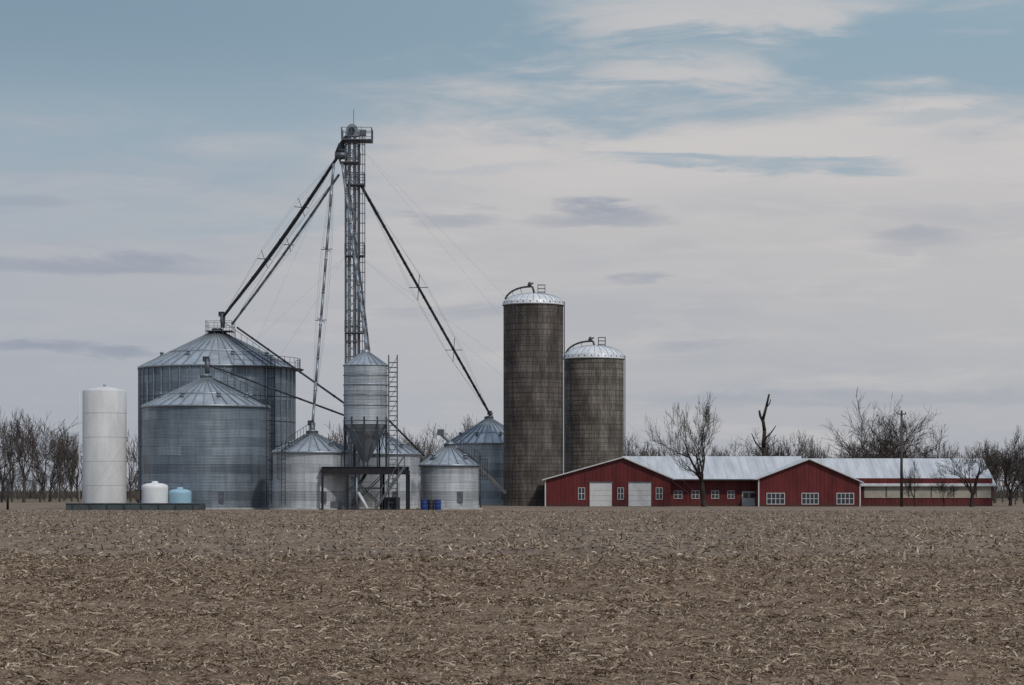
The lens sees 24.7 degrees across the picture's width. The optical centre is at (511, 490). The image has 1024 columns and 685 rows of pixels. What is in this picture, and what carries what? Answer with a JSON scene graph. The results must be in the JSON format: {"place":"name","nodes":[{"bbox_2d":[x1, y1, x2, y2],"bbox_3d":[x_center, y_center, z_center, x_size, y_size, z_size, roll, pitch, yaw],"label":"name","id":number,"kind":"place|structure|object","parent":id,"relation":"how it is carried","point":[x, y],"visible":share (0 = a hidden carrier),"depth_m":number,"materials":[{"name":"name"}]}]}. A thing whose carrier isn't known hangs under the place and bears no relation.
{"place":"outdoors","nodes":[
{"label":"outdoors","id":0,"kind":"place"},
{"bbox_2d":[0,491,1023,684],"bbox_3d":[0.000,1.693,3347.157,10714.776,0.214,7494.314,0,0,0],"label":"field ground","id":1,"kind":"structure","parent":0,"point":[54,505],"depth_m":40.87,"materials":[{"name":"soil"}]},
{"bbox_2d":[6,487,8,509],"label":"fence post","id":2,"kind":"object","parent":1,"relation":"on","point":[7,498],"visible":1,"depth_m":206.94,"materials":[{"name":"black paint"}]},
{"bbox_2d":[0,409,137,502],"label":"treeline","id":3,"kind":"object","parent":1,"relation":"on","point":[60,457],"visible":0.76,"depth_m":339.99,"materials":[{"name":"brown plant"}]},
{"bbox_2d":[79,384,126,502],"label":"white storage tank","id":4,"kind":"object","parent":1,"relation":"on","point":[104,423],"visible":0.93,"depth_m":213.32,"materials":[{"name":"metal"}]},
{"bbox_2d":[65,503,205,509],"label":"containment wall","id":5,"kind":"structure","parent":1,"relation":"on","point":[139,506],"depth_m":204.00,"materials":[{"name":"concrete"}]},
{"bbox_2d":[134,489,141,502],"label":"pump box","id":6,"kind":"object","parent":1,"relation":"on","point":[137,494],"visible":1,"depth_m":205.70,"materials":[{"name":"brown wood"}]},
{"bbox_2d":[141,481,167,502],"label":"poly tank","id":7,"kind":"object","parent":1,"relation":"on","point":[154,492],"visible":0.86,"depth_m":205.04,"materials":[{"name":"plastic"}]},
{"bbox_2d":[168,487,191,502],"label":"poly tank","id":8,"kind":"object","parent":1,"relation":"on","point":[179,495],"visible":0.82,"depth_m":205.58,"materials":[{"name":"plastic"}]},
{"bbox_2d":[141,368,274,509],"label":"grain bin","id":9,"kind":"object","parent":1,"relation":"on","point":[208,445],"visible":0.94,"depth_m":210.20,"materials":[{"name":"metal"}]},
{"bbox_2d":[137,321,303,507],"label":"grain bin","id":10,"kind":"object","parent":1,"relation":"on","point":[220,347],"visible":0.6,"depth_m":227.21,"materials":[{"name":"metal"}]},
{"bbox_2d":[269,424,354,509],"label":"grain bin","id":11,"kind":"object","parent":1,"relation":"on","point":[299,462],"visible":0.91,"depth_m":206.96,"materials":[{"name":"metal"}]},
{"bbox_2d":[321,349,409,509],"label":"hopper bin","id":12,"kind":"object","parent":1,"relation":"on","point":[366,420],"visible":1,"depth_m":206.45,"materials":[{"name":"metal"}]},
{"bbox_2d":[352,432,420,508],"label":"grain bin","id":13,"kind":"object","parent":1,"relation":"on","point":[412,457],"visible":0.37,"depth_m":217.25,"materials":[{"name":"metal"}]},
{"bbox_2d":[326,420,453,462],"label":"treeline","id":14,"kind":"object","parent":1,"relation":"on","point":[428,452],"visible":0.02,"depth_m":350.25,"materials":[{"name":"brown plant"}]},
{"bbox_2d":[421,499,427,509],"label":"steel drum","id":15,"kind":"object","parent":1,"relation":"on","point":[424,506],"visible":1,"depth_m":204.94,"materials":[{"name":"blue paint"}]},
{"bbox_2d":[428,499,433,509],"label":"steel drum","id":16,"kind":"object","parent":1,"relation":"on","point":[430,504],"visible":1,"depth_m":205.34,"materials":[{"name":"black metal"}]},
{"bbox_2d":[434,499,440,509],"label":"steel drum","id":17,"kind":"object","parent":1,"relation":"on","point":[437,504],"visible":1,"depth_m":205.06,"materials":[{"name":"blue paint"}]},
{"bbox_2d":[416,437,487,509],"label":"grain bin","id":18,"kind":"object","parent":1,"relation":"on","point":[449,475],"visible":0.95,"depth_m":208.92,"materials":[{"name":"metal"}]},
{"bbox_2d":[451,413,478,438],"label":"bare tree","id":19,"kind":"object","parent":1,"relation":"on","point":[467,426],"visible":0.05,"depth_m":305.23,"materials":[{"name":"brown plant"}]},
{"bbox_2d":[437,429,506,507],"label":"inclined conveyor","id":20,"kind":"object","parent":1,"relation":"on","point":[440,432],"visible":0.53,"depth_m":231.06,"materials":[{"name":"metal"}]},
{"bbox_2d":[446,415,502,504],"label":"grain bin","id":21,"kind":"object","parent":1,"relation":"on","point":[484,437],"visible":0.48,"depth_m":271.27,"materials":[{"name":"metal"}]},
{"bbox_2d":[0,479,1022,498],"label":"distant brush","id":22,"kind":"object","parent":1,"relation":"on","point":[74,493],"visible":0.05,"depth_m":495.27,"materials":[{"name":"brown plant"}]},
{"bbox_2d":[0,509,1023,684],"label":"corn residue","id":23,"kind":"object","parent":1,"relation":"on","point":[902,615],"visible":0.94,"depth_m":35.63},
{"bbox_2d":[502,282,564,505],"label":"concrete silo","id":24,"kind":"object","parent":1,"relation":"on","point":[532,444],"visible":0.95,"depth_m":259.10,"materials":[{"name":"concrete"}]},
{"bbox_2d":[563,337,624,472],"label":"concrete silo","id":25,"kind":"object","parent":1,"relation":"on","point":[599,403],"visible":0.8,"depth_m":269.04,"materials":[{"name":"concrete"},{"name":"galvanised steel"},{"name":"dark steel"}]},
{"bbox_2d":[644,391,723,506],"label":"bare tree","id":26,"kind":"object","parent":1,"relation":"on","point":[698,473],"visible":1,"depth_m":243.60,"materials":[{"name":"brown plant"}]},
{"bbox_2d":[751,394,775,455],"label":"dead tree","id":27,"kind":"object","parent":1,"relation":"on","point":[764,438],"visible":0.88,"depth_m":295.91,"materials":[{"name":"brown plant"}]},
{"bbox_2d":[736,428,793,455],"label":"bare tree","id":28,"kind":"object","parent":1,"relation":"on","point":[758,453],"visible":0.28,"depth_m":300.30,"materials":[{"name":"brown plant"}]},
{"bbox_2d":[541,456,995,505],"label":"red barn","id":29,"kind":"structure","parent":1,"relation":"on","point":[764,481],"depth_m":253.95,"materials":[{"name":"metal"}]},
{"bbox_2d":[625,407,1023,504],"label":"treeline","id":30,"kind":"object","parent":1,"relation":"on","point":[810,454],"visible":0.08,"depth_m":320.86,"materials":[{"name":"brown plant"}]},
{"bbox_2d":[835,386,938,457],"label":"bare tree","id":31,"kind":"object","parent":1,"relation":"on","point":[877,442],"visible":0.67,"depth_m":284.96,"materials":[{"name":"brown plant"}]},
{"bbox_2d":[897,410,905,506],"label":"utility pole","id":32,"kind":"object","parent":1,"relation":"on","point":[902,423],"visible":1,"depth_m":246.89,"materials":[{"name":"brown wood"}]},
{"bbox_2d":[899,461,921,506],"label":"bare tree","id":33,"kind":"object","parent":1,"relation":"on","point":[908,482],"visible":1,"depth_m":245.94,"materials":[{"name":"brown plant"}]},
{"bbox_2d":[914,424,958,457],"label":"bare tree","id":34,"kind":"object","parent":1,"relation":"on","point":[926,452],"visible":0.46,"depth_m":290.85,"materials":[{"name":"brown plant"}]},
{"bbox_2d":[928,475,957,506],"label":"bare tree","id":35,"kind":"object","parent":1,"relation":"on","point":[943,489],"visible":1,"depth_m":245.73,"materials":[{"name":"brown plant"}]},
{"bbox_2d":[929,441,1001,506],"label":"bare tree","id":36,"kind":"object","parent":1,"relation":"on","point":[983,467],"visible":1,"depth_m":242.94,"materials":[{"name":"brown plant"}]},
{"bbox_2d":[985,444,1023,505],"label":"bare tree","id":37,"kind":"object","parent":1,"relation":"on","point":[1014,474],"visible":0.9,"depth_m":261.81,"materials":[{"name":"brown plant"}]},
{"bbox_2d":[0,0,1023,490],"label":"sky","id":38,"kind":"structure","parent":0,"point":[804,204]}
]}

